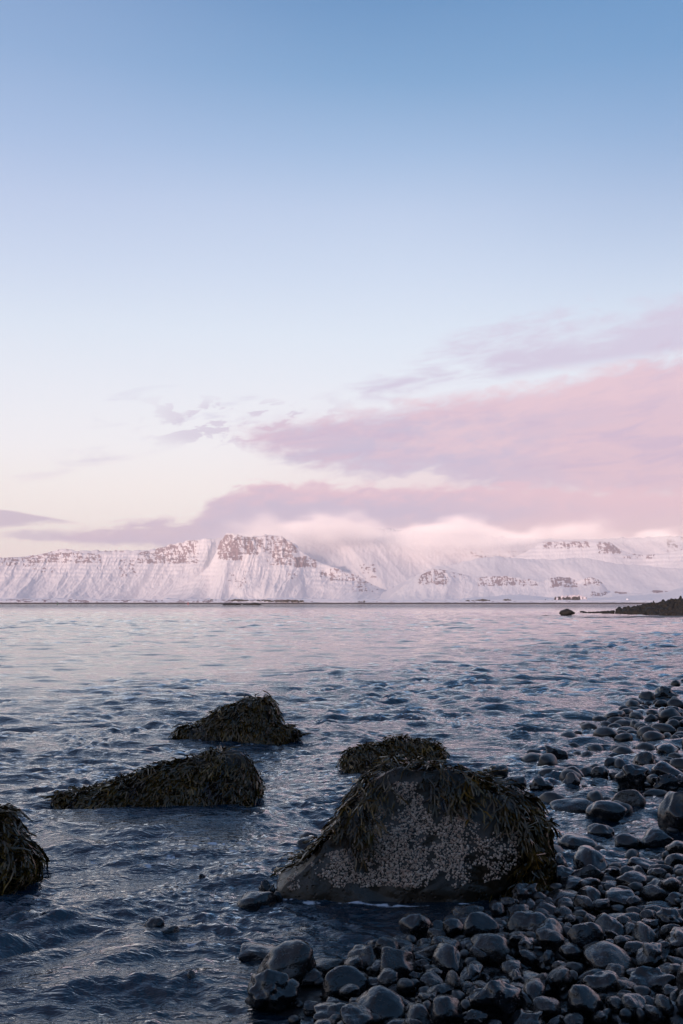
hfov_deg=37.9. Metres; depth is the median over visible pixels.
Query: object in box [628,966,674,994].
beach stone
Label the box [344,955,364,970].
beach stone
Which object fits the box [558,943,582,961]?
beach stone
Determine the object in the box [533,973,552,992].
beach stone
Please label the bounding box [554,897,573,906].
beach stone
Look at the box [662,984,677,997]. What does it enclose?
beach stone
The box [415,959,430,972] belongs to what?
beach stone
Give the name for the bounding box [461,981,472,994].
beach stone
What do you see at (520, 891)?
beach stone
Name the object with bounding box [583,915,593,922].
beach stone
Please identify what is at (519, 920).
beach stone
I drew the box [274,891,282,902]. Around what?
beach stone
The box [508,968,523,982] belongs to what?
beach stone
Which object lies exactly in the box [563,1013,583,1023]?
beach stone
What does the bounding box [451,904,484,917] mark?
beach stone
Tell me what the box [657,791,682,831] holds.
beach stone
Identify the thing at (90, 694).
water
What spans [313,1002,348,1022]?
beach stone
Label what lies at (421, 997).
beach stone
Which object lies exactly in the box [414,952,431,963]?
beach stone
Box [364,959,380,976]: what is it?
beach stone
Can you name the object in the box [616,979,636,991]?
beach stone
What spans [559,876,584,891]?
beach stone
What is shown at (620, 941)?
beach stone
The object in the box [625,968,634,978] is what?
beach stone
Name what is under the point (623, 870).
beach stone
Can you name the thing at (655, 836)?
beach stone
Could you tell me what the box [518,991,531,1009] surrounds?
beach stone
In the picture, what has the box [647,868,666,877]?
beach stone
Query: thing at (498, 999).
beach stone
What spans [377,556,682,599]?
snow hill
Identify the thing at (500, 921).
beach stone
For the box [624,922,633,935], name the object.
beach stone
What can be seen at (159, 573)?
mountain wall
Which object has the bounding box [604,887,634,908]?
beach stone
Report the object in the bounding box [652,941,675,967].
beach stone
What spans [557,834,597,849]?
beach stone
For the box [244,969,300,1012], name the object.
beach stone
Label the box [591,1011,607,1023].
beach stone
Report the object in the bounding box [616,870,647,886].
beach stone
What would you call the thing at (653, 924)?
beach stone
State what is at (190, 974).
beach stone
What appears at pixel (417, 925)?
beach stone
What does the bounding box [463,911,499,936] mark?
beach stone
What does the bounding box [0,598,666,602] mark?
coast plain
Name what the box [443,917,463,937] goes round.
beach stone
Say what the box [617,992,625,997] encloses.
beach stone
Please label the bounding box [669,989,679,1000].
beach stone
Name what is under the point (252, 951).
beach stone
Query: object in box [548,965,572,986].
beach stone
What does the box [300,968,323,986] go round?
beach stone
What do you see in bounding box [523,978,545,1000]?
beach stone
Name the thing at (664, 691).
beach stone
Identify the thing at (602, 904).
beach stone
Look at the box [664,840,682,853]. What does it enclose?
beach stone
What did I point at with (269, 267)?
sky
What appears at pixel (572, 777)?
beach stone
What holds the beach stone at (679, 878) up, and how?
on the ground
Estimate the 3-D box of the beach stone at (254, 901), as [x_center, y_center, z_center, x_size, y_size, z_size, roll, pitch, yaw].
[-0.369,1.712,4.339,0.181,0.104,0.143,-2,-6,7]
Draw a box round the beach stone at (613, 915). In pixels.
[607,912,623,917]
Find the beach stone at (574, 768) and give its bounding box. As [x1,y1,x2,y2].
[562,766,583,776]
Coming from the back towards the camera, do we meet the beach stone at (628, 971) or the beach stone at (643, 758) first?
the beach stone at (643, 758)
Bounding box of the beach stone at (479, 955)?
[469,946,487,962]
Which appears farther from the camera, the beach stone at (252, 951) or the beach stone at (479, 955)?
the beach stone at (252, 951)
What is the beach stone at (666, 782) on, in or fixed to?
on the shingle
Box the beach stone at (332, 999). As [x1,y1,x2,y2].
[326,996,348,1002]
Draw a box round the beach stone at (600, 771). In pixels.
[590,765,608,778]
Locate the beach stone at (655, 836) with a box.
[640,826,673,847]
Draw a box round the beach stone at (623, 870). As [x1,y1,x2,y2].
[619,866,634,875]
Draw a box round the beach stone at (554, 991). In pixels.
[521,970,559,997]
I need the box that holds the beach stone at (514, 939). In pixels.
[508,933,524,948]
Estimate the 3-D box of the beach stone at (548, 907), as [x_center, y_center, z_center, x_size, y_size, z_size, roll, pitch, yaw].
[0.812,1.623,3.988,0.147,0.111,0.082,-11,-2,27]
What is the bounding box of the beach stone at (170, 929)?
[161,925,179,933]
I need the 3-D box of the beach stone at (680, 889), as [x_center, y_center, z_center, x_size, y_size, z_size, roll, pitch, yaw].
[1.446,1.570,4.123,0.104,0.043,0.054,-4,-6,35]
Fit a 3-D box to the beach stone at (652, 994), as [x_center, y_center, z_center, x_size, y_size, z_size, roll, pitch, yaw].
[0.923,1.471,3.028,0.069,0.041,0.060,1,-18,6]
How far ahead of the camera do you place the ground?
3.34 m
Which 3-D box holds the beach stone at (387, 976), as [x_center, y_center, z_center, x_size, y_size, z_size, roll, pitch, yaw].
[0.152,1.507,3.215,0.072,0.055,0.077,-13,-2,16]
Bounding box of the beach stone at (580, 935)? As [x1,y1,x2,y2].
[567,922,603,949]
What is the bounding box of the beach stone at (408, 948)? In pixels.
[400,945,412,952]
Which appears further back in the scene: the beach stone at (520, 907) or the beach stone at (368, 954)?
the beach stone at (520, 907)
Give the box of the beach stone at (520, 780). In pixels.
[503,776,526,789]
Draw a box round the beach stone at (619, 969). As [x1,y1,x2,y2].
[605,963,625,976]
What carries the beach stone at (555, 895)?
on the ground
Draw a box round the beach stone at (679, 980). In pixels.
[676,963,682,990]
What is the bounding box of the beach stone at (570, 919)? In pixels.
[562,914,575,924]
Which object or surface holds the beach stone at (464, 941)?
on the ground
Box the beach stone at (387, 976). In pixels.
[377,967,398,986]
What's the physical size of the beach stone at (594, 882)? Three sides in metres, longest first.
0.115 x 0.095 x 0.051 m
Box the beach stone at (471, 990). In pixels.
[466,985,477,995]
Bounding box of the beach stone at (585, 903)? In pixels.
[573,895,593,912]
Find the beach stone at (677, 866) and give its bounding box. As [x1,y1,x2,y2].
[673,864,682,873]
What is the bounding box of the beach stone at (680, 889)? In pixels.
[678,885,682,892]
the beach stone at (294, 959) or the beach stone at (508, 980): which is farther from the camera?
the beach stone at (294, 959)
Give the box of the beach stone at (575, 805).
[549,798,589,812]
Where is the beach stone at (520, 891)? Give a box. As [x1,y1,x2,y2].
[511,883,536,900]
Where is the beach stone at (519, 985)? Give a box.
[510,982,523,988]
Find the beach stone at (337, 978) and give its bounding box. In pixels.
[321,965,369,1000]
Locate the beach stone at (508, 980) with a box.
[493,977,511,983]
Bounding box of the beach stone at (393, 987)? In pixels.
[387,984,407,996]
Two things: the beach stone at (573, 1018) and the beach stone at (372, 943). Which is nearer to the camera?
the beach stone at (573, 1018)
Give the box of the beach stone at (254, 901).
[236,891,277,911]
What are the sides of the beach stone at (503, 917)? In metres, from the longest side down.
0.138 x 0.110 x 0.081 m
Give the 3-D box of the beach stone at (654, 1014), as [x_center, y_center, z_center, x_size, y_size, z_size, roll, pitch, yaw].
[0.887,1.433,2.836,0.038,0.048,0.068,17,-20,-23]
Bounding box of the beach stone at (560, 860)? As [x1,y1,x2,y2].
[555,853,567,866]
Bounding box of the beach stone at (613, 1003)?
[606,996,621,1012]
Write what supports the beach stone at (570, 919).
on the beach stone
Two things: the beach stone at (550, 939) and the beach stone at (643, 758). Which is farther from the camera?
the beach stone at (643, 758)
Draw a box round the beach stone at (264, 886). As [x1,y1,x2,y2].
[258,880,274,893]
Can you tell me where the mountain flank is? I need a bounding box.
[278,527,682,590]
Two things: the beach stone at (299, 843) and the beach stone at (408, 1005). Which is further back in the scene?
the beach stone at (299, 843)
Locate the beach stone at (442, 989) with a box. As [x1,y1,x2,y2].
[425,983,453,995]
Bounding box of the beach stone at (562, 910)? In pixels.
[554,905,572,916]
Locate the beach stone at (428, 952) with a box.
[413,944,437,960]
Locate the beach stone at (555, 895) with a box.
[546,888,577,903]
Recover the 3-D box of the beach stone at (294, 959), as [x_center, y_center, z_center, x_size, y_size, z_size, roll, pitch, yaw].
[-0.203,1.596,3.495,0.231,0.146,0.182,-19,-3,-6]
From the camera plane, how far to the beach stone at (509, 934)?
3.58 m
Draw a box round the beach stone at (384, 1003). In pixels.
[355,985,405,1023]
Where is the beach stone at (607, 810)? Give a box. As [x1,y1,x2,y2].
[585,800,626,820]
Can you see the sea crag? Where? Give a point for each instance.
(573, 597)
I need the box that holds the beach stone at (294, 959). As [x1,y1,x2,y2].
[256,939,316,984]
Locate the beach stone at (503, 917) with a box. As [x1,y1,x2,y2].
[495,915,507,920]
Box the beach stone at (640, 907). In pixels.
[634,905,645,910]
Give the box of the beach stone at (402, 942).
[392,937,415,952]
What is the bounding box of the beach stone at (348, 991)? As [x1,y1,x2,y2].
[339,984,360,998]
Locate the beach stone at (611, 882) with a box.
[596,880,617,888]
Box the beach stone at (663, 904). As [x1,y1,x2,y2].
[643,900,672,907]
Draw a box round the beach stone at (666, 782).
[651,774,680,790]
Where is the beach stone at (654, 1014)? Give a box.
[644,1004,663,1023]
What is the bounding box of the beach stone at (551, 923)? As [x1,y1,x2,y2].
[525,918,563,936]
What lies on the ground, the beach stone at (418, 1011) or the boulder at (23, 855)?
the beach stone at (418, 1011)
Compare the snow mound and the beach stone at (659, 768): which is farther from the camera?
the snow mound
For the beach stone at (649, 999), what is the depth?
2.93 m
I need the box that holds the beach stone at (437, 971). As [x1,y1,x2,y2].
[424,967,442,976]
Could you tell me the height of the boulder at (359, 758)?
0.424 m
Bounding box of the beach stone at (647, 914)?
[639,909,656,919]
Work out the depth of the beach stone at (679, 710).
11.55 m
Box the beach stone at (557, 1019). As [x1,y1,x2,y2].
[547,1015,562,1023]
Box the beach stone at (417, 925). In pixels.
[399,913,433,939]
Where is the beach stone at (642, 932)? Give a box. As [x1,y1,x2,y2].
[631,921,657,942]
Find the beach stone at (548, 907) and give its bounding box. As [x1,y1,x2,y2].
[531,902,555,915]
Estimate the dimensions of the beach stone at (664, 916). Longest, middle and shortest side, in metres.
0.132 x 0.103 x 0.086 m
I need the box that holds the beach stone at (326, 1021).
[314,1018,336,1023]
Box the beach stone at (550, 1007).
[530,996,561,1018]
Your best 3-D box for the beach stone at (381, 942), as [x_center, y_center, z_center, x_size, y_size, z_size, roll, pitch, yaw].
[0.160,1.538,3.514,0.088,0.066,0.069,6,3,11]
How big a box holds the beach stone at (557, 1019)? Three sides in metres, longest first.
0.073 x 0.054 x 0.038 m
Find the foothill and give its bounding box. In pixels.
[383,569,608,599]
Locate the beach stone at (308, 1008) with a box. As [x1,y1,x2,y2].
[303,1001,319,1015]
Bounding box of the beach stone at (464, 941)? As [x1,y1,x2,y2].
[459,937,470,949]
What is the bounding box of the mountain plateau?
[13,549,155,557]
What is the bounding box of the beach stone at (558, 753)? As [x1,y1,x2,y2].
[544,745,567,759]
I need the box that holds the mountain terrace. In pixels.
[513,541,682,568]
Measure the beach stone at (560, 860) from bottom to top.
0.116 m
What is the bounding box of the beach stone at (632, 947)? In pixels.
[623,941,642,956]
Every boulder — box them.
[0,803,49,895]
[40,744,265,808]
[168,690,310,744]
[263,746,562,902]
[335,733,449,773]
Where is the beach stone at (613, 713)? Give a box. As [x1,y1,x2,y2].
[604,710,625,718]
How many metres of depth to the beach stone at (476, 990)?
3.01 m
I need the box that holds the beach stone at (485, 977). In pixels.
[475,973,491,982]
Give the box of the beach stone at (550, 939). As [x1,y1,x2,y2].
[536,929,565,951]
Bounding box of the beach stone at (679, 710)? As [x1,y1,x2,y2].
[664,706,682,714]
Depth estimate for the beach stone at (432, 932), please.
3.66 m
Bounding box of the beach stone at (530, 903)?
[524,898,535,909]
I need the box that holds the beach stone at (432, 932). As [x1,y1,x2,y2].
[426,928,446,937]
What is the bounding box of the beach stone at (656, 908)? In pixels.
[643,905,666,911]
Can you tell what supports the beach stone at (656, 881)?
on the ground
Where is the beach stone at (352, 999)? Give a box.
[349,997,357,1003]
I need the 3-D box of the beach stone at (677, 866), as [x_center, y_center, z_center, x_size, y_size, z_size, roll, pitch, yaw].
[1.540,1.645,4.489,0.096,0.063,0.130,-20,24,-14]
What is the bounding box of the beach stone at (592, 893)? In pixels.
[578,885,600,910]
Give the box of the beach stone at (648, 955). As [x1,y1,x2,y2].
[636,942,661,966]
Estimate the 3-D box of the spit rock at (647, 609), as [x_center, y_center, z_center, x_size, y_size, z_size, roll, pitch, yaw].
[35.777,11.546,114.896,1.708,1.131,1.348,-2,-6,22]
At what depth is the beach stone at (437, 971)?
3.24 m
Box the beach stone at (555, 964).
[551,961,567,969]
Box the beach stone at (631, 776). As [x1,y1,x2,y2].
[614,764,648,791]
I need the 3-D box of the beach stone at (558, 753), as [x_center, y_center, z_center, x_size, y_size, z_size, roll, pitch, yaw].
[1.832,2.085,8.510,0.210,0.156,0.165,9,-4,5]
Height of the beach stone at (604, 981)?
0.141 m
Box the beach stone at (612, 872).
[602,868,619,876]
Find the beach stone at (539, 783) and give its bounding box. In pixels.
[529,777,553,790]
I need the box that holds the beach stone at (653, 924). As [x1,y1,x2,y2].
[641,918,658,928]
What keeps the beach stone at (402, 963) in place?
on the ground
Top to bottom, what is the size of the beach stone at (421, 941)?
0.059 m
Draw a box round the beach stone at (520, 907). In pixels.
[508,904,529,914]
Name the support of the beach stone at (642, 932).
on the shingle
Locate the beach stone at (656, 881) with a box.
[645,878,680,899]
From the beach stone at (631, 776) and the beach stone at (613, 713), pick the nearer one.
the beach stone at (631, 776)
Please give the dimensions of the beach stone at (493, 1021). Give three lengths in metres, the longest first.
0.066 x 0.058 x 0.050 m
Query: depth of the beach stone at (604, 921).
3.65 m
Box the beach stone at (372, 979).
[369,976,380,984]
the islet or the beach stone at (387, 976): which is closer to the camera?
the beach stone at (387, 976)
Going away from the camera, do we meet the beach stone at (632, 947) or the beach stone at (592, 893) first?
the beach stone at (632, 947)
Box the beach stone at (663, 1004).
[653,994,673,1015]
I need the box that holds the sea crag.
[554,594,586,599]
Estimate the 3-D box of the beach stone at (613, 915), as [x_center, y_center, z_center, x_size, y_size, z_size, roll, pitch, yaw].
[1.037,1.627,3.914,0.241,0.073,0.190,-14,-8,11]
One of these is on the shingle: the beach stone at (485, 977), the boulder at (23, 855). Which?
the beach stone at (485, 977)
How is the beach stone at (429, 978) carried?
on the beach stone
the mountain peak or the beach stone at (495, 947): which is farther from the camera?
the mountain peak
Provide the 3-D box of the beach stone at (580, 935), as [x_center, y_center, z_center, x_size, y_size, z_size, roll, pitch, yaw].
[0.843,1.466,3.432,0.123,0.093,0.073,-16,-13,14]
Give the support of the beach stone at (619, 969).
on the ground
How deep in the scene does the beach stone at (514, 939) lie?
3.48 m
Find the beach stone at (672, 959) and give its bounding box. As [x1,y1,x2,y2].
[666,956,682,982]
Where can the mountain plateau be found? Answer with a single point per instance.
(97, 551)
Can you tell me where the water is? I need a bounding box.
[0,604,682,1023]
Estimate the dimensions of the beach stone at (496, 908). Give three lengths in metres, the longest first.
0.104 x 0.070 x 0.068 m
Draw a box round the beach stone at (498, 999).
[468,979,521,1023]
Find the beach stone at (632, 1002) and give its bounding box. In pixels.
[621,993,646,1019]
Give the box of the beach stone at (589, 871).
[571,864,603,880]
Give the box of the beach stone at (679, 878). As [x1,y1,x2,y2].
[676,875,682,884]
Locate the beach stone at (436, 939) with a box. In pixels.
[431,935,452,944]
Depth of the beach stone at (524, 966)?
3.33 m
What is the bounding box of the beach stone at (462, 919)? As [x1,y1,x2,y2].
[458,916,466,924]
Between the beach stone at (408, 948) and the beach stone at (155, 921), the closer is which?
the beach stone at (408, 948)
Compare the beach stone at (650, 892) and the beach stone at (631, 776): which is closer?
the beach stone at (650, 892)
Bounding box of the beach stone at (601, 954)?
[583,941,635,969]
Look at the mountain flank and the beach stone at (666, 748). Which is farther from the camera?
the mountain flank
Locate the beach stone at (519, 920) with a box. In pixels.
[506,910,545,932]
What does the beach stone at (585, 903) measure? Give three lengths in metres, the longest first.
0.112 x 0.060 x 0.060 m
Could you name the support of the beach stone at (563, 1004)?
on the ground
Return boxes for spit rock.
[559,609,574,615]
[631,609,639,613]
[644,607,653,613]
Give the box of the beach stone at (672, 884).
[661,877,680,891]
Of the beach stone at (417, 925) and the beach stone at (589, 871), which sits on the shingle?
the beach stone at (589, 871)
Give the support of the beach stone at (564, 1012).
on the shingle
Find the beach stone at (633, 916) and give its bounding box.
[615,912,641,920]
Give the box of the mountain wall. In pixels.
[0,535,297,598]
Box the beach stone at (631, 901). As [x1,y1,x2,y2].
[626,896,642,906]
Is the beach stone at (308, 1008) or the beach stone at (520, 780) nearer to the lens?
the beach stone at (308, 1008)
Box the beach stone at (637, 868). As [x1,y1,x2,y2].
[630,865,646,875]
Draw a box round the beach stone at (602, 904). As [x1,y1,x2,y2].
[593,898,610,909]
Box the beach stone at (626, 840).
[615,833,639,847]
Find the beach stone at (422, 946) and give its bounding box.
[415,944,429,950]
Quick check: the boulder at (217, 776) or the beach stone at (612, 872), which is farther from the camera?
the boulder at (217, 776)
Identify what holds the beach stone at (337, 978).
on the shingle
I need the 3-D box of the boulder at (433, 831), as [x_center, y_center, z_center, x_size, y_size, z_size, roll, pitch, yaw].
[0.343,1.534,4.763,1.402,0.850,0.789,0,-5,0]
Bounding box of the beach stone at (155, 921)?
[144,916,164,926]
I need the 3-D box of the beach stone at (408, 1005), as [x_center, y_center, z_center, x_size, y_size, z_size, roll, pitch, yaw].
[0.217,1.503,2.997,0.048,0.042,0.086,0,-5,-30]
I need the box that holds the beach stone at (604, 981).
[575,970,619,993]
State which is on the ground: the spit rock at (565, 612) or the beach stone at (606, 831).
the beach stone at (606, 831)
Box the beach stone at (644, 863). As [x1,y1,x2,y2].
[627,857,657,873]
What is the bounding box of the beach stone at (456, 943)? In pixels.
[442,938,460,951]
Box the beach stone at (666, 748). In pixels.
[656,743,678,752]
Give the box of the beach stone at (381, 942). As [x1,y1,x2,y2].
[374,937,398,955]
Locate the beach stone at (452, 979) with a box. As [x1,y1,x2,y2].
[445,970,460,988]
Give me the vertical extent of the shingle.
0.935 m
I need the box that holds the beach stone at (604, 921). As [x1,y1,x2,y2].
[593,913,625,940]
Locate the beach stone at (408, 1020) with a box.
[402,1017,421,1023]
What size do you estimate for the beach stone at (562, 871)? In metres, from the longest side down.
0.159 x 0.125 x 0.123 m
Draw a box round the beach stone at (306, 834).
[299,831,317,837]
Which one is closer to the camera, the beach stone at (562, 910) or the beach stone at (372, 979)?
the beach stone at (372, 979)
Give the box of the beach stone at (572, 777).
[562,772,579,785]
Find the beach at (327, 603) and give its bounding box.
[0,602,655,603]
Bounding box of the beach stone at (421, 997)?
[415,992,436,1003]
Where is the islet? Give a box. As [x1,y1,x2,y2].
[223,603,240,604]
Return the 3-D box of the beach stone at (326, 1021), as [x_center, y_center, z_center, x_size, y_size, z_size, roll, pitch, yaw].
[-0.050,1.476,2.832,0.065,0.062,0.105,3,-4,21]
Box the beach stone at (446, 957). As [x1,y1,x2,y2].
[431,942,463,979]
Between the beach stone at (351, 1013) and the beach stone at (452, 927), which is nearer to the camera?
the beach stone at (351, 1013)
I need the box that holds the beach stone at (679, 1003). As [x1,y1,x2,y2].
[675,989,682,1012]
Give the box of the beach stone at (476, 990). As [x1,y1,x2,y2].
[465,988,482,999]
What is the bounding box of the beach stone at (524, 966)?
[499,954,533,971]
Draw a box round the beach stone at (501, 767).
[482,764,508,778]
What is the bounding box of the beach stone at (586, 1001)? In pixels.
[567,984,603,1023]
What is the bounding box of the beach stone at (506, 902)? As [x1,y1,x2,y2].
[499,897,519,910]
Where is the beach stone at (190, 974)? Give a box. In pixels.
[187,970,195,978]
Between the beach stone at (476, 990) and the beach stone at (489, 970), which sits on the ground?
the beach stone at (489, 970)
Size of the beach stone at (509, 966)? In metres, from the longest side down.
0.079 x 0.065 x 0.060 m
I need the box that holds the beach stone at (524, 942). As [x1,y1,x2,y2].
[518,936,534,950]
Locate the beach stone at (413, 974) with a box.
[408,971,422,995]
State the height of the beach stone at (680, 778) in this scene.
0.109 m
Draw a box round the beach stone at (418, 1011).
[407,1003,433,1023]
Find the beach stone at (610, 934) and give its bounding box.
[604,930,618,939]
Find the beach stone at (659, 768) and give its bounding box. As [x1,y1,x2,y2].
[651,761,682,776]
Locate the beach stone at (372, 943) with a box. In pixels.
[367,939,377,947]
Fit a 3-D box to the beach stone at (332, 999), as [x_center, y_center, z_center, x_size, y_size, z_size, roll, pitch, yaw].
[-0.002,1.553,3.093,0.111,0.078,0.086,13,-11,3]
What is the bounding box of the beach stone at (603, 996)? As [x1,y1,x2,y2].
[598,992,607,1006]
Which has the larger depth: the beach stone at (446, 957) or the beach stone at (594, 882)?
the beach stone at (594, 882)
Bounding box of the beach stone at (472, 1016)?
[462,1009,487,1023]
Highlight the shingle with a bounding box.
[288,679,682,1023]
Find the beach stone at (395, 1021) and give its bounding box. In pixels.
[383,1018,404,1023]
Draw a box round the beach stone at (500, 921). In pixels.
[493,918,506,931]
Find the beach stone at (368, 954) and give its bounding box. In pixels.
[347,944,378,971]
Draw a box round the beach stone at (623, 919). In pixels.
[617,915,632,925]
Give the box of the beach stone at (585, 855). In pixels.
[573,845,607,870]
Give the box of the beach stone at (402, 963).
[380,946,416,978]
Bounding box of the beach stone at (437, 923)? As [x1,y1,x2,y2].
[433,919,442,928]
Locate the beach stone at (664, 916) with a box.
[655,908,682,927]
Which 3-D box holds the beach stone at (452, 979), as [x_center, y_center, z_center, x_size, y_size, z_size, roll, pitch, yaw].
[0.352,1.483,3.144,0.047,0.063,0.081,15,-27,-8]
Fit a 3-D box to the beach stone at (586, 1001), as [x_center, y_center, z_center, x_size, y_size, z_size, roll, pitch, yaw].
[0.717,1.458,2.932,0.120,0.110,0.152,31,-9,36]
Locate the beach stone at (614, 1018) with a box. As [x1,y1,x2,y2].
[607,1013,629,1023]
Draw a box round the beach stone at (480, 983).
[472,980,486,987]
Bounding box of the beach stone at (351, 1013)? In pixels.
[340,1003,373,1023]
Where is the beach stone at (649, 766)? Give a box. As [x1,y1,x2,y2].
[643,764,655,776]
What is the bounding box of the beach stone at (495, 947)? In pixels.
[470,933,513,966]
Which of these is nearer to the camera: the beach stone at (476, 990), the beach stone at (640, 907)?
the beach stone at (476, 990)
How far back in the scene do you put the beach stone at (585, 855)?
4.93 m
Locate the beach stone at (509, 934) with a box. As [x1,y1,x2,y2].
[507,932,522,938]
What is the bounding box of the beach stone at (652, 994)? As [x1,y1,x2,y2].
[649,990,654,996]
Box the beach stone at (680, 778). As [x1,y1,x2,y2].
[677,774,682,787]
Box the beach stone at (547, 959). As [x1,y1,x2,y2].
[533,950,557,973]
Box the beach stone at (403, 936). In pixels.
[395,933,410,938]
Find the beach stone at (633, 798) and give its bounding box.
[612,790,645,806]
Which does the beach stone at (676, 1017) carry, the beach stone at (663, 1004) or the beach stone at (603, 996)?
the beach stone at (663, 1004)
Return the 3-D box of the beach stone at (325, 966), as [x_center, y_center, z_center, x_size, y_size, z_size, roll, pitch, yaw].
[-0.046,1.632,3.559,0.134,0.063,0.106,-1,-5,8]
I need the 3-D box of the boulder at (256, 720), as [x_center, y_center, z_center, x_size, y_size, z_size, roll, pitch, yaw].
[-0.970,2.068,9.724,1.374,0.638,0.904,0,-5,0]
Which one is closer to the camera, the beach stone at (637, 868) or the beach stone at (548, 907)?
the beach stone at (548, 907)
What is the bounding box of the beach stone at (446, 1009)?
[432,995,462,1023]
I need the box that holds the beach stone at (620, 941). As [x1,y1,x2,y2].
[613,935,631,948]
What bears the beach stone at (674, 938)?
on the shingle
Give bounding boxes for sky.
[0,0,682,557]
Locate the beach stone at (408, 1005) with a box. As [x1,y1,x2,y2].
[405,1002,414,1012]
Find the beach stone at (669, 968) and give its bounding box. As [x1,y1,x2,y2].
[659,963,679,980]
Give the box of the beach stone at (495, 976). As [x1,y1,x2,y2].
[490,973,506,979]
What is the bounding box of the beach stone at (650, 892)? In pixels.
[639,884,666,901]
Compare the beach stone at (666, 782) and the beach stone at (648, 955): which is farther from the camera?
the beach stone at (666, 782)
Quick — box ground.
[278,616,682,1023]
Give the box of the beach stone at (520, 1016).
[506,1008,543,1023]
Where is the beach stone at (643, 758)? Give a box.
[632,751,655,765]
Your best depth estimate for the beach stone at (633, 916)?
3.77 m
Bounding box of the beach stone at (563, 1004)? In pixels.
[559,1001,566,1010]
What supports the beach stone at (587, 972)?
on the ground
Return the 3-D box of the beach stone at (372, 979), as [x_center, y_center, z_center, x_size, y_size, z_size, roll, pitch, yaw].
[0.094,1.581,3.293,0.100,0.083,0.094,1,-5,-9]
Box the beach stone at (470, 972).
[460,963,482,981]
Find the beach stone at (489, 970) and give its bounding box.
[483,966,502,975]
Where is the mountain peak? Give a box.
[162,533,384,599]
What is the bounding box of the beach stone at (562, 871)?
[552,865,574,882]
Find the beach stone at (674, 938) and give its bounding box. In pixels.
[665,927,682,952]
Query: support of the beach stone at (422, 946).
on the ground
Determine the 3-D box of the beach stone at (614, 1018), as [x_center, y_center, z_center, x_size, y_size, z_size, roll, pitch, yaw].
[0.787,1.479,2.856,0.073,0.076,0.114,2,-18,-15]
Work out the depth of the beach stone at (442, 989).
3.08 m
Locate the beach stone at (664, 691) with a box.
[654,686,677,697]
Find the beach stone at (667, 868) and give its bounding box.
[647,864,673,874]
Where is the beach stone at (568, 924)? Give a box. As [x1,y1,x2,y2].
[562,922,571,927]
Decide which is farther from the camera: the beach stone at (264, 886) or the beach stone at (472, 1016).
the beach stone at (264, 886)
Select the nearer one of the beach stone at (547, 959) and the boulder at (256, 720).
the beach stone at (547, 959)
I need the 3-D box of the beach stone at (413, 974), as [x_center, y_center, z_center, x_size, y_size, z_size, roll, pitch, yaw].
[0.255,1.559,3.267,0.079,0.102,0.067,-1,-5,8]
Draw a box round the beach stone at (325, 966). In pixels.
[315,958,344,977]
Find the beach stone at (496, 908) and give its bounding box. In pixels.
[489,900,504,917]
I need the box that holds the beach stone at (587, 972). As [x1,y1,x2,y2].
[572,968,604,984]
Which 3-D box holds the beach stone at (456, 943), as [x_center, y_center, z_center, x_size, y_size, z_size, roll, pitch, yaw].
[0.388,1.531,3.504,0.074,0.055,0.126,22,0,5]
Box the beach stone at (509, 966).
[502,960,521,977]
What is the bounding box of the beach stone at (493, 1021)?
[484,1019,501,1023]
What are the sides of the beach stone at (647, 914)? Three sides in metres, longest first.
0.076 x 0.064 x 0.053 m
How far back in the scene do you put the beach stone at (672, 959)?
3.21 m
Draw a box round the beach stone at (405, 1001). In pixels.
[400,995,409,1005]
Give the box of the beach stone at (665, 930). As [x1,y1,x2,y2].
[660,924,680,939]
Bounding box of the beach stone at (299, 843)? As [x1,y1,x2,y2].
[296,838,314,848]
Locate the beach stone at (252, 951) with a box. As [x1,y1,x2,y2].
[238,942,275,961]
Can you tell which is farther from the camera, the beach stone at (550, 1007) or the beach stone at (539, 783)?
the beach stone at (539, 783)
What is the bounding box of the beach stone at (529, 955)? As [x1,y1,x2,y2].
[519,949,538,962]
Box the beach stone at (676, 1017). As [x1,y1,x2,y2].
[661,999,682,1023]
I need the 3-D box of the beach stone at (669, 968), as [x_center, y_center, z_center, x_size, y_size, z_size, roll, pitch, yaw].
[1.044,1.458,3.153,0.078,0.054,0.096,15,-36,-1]
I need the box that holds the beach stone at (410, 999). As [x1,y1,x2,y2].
[404,997,414,1002]
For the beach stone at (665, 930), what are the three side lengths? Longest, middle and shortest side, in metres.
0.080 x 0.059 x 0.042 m
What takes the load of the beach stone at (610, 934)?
on the ground
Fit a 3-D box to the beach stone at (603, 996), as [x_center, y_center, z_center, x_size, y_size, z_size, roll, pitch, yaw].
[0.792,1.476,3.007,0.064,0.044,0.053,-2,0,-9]
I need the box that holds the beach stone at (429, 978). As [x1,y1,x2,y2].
[420,971,443,985]
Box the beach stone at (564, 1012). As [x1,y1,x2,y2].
[560,1008,566,1016]
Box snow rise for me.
[600,590,667,597]
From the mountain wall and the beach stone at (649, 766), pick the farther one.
the mountain wall
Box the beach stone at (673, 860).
[664,853,682,866]
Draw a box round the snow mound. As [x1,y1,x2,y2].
[460,587,682,599]
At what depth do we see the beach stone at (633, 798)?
6.36 m
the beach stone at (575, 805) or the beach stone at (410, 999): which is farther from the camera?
the beach stone at (575, 805)
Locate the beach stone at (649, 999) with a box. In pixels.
[642,995,653,1005]
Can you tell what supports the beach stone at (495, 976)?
on the ground
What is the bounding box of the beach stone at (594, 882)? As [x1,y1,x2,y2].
[578,877,600,887]
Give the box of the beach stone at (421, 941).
[415,938,431,946]
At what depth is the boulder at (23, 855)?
4.61 m
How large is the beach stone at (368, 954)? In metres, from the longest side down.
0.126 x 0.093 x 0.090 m
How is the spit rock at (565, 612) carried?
in the water
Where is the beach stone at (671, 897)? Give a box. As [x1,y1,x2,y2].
[664,891,682,907]
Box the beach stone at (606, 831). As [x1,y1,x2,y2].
[587,823,614,837]

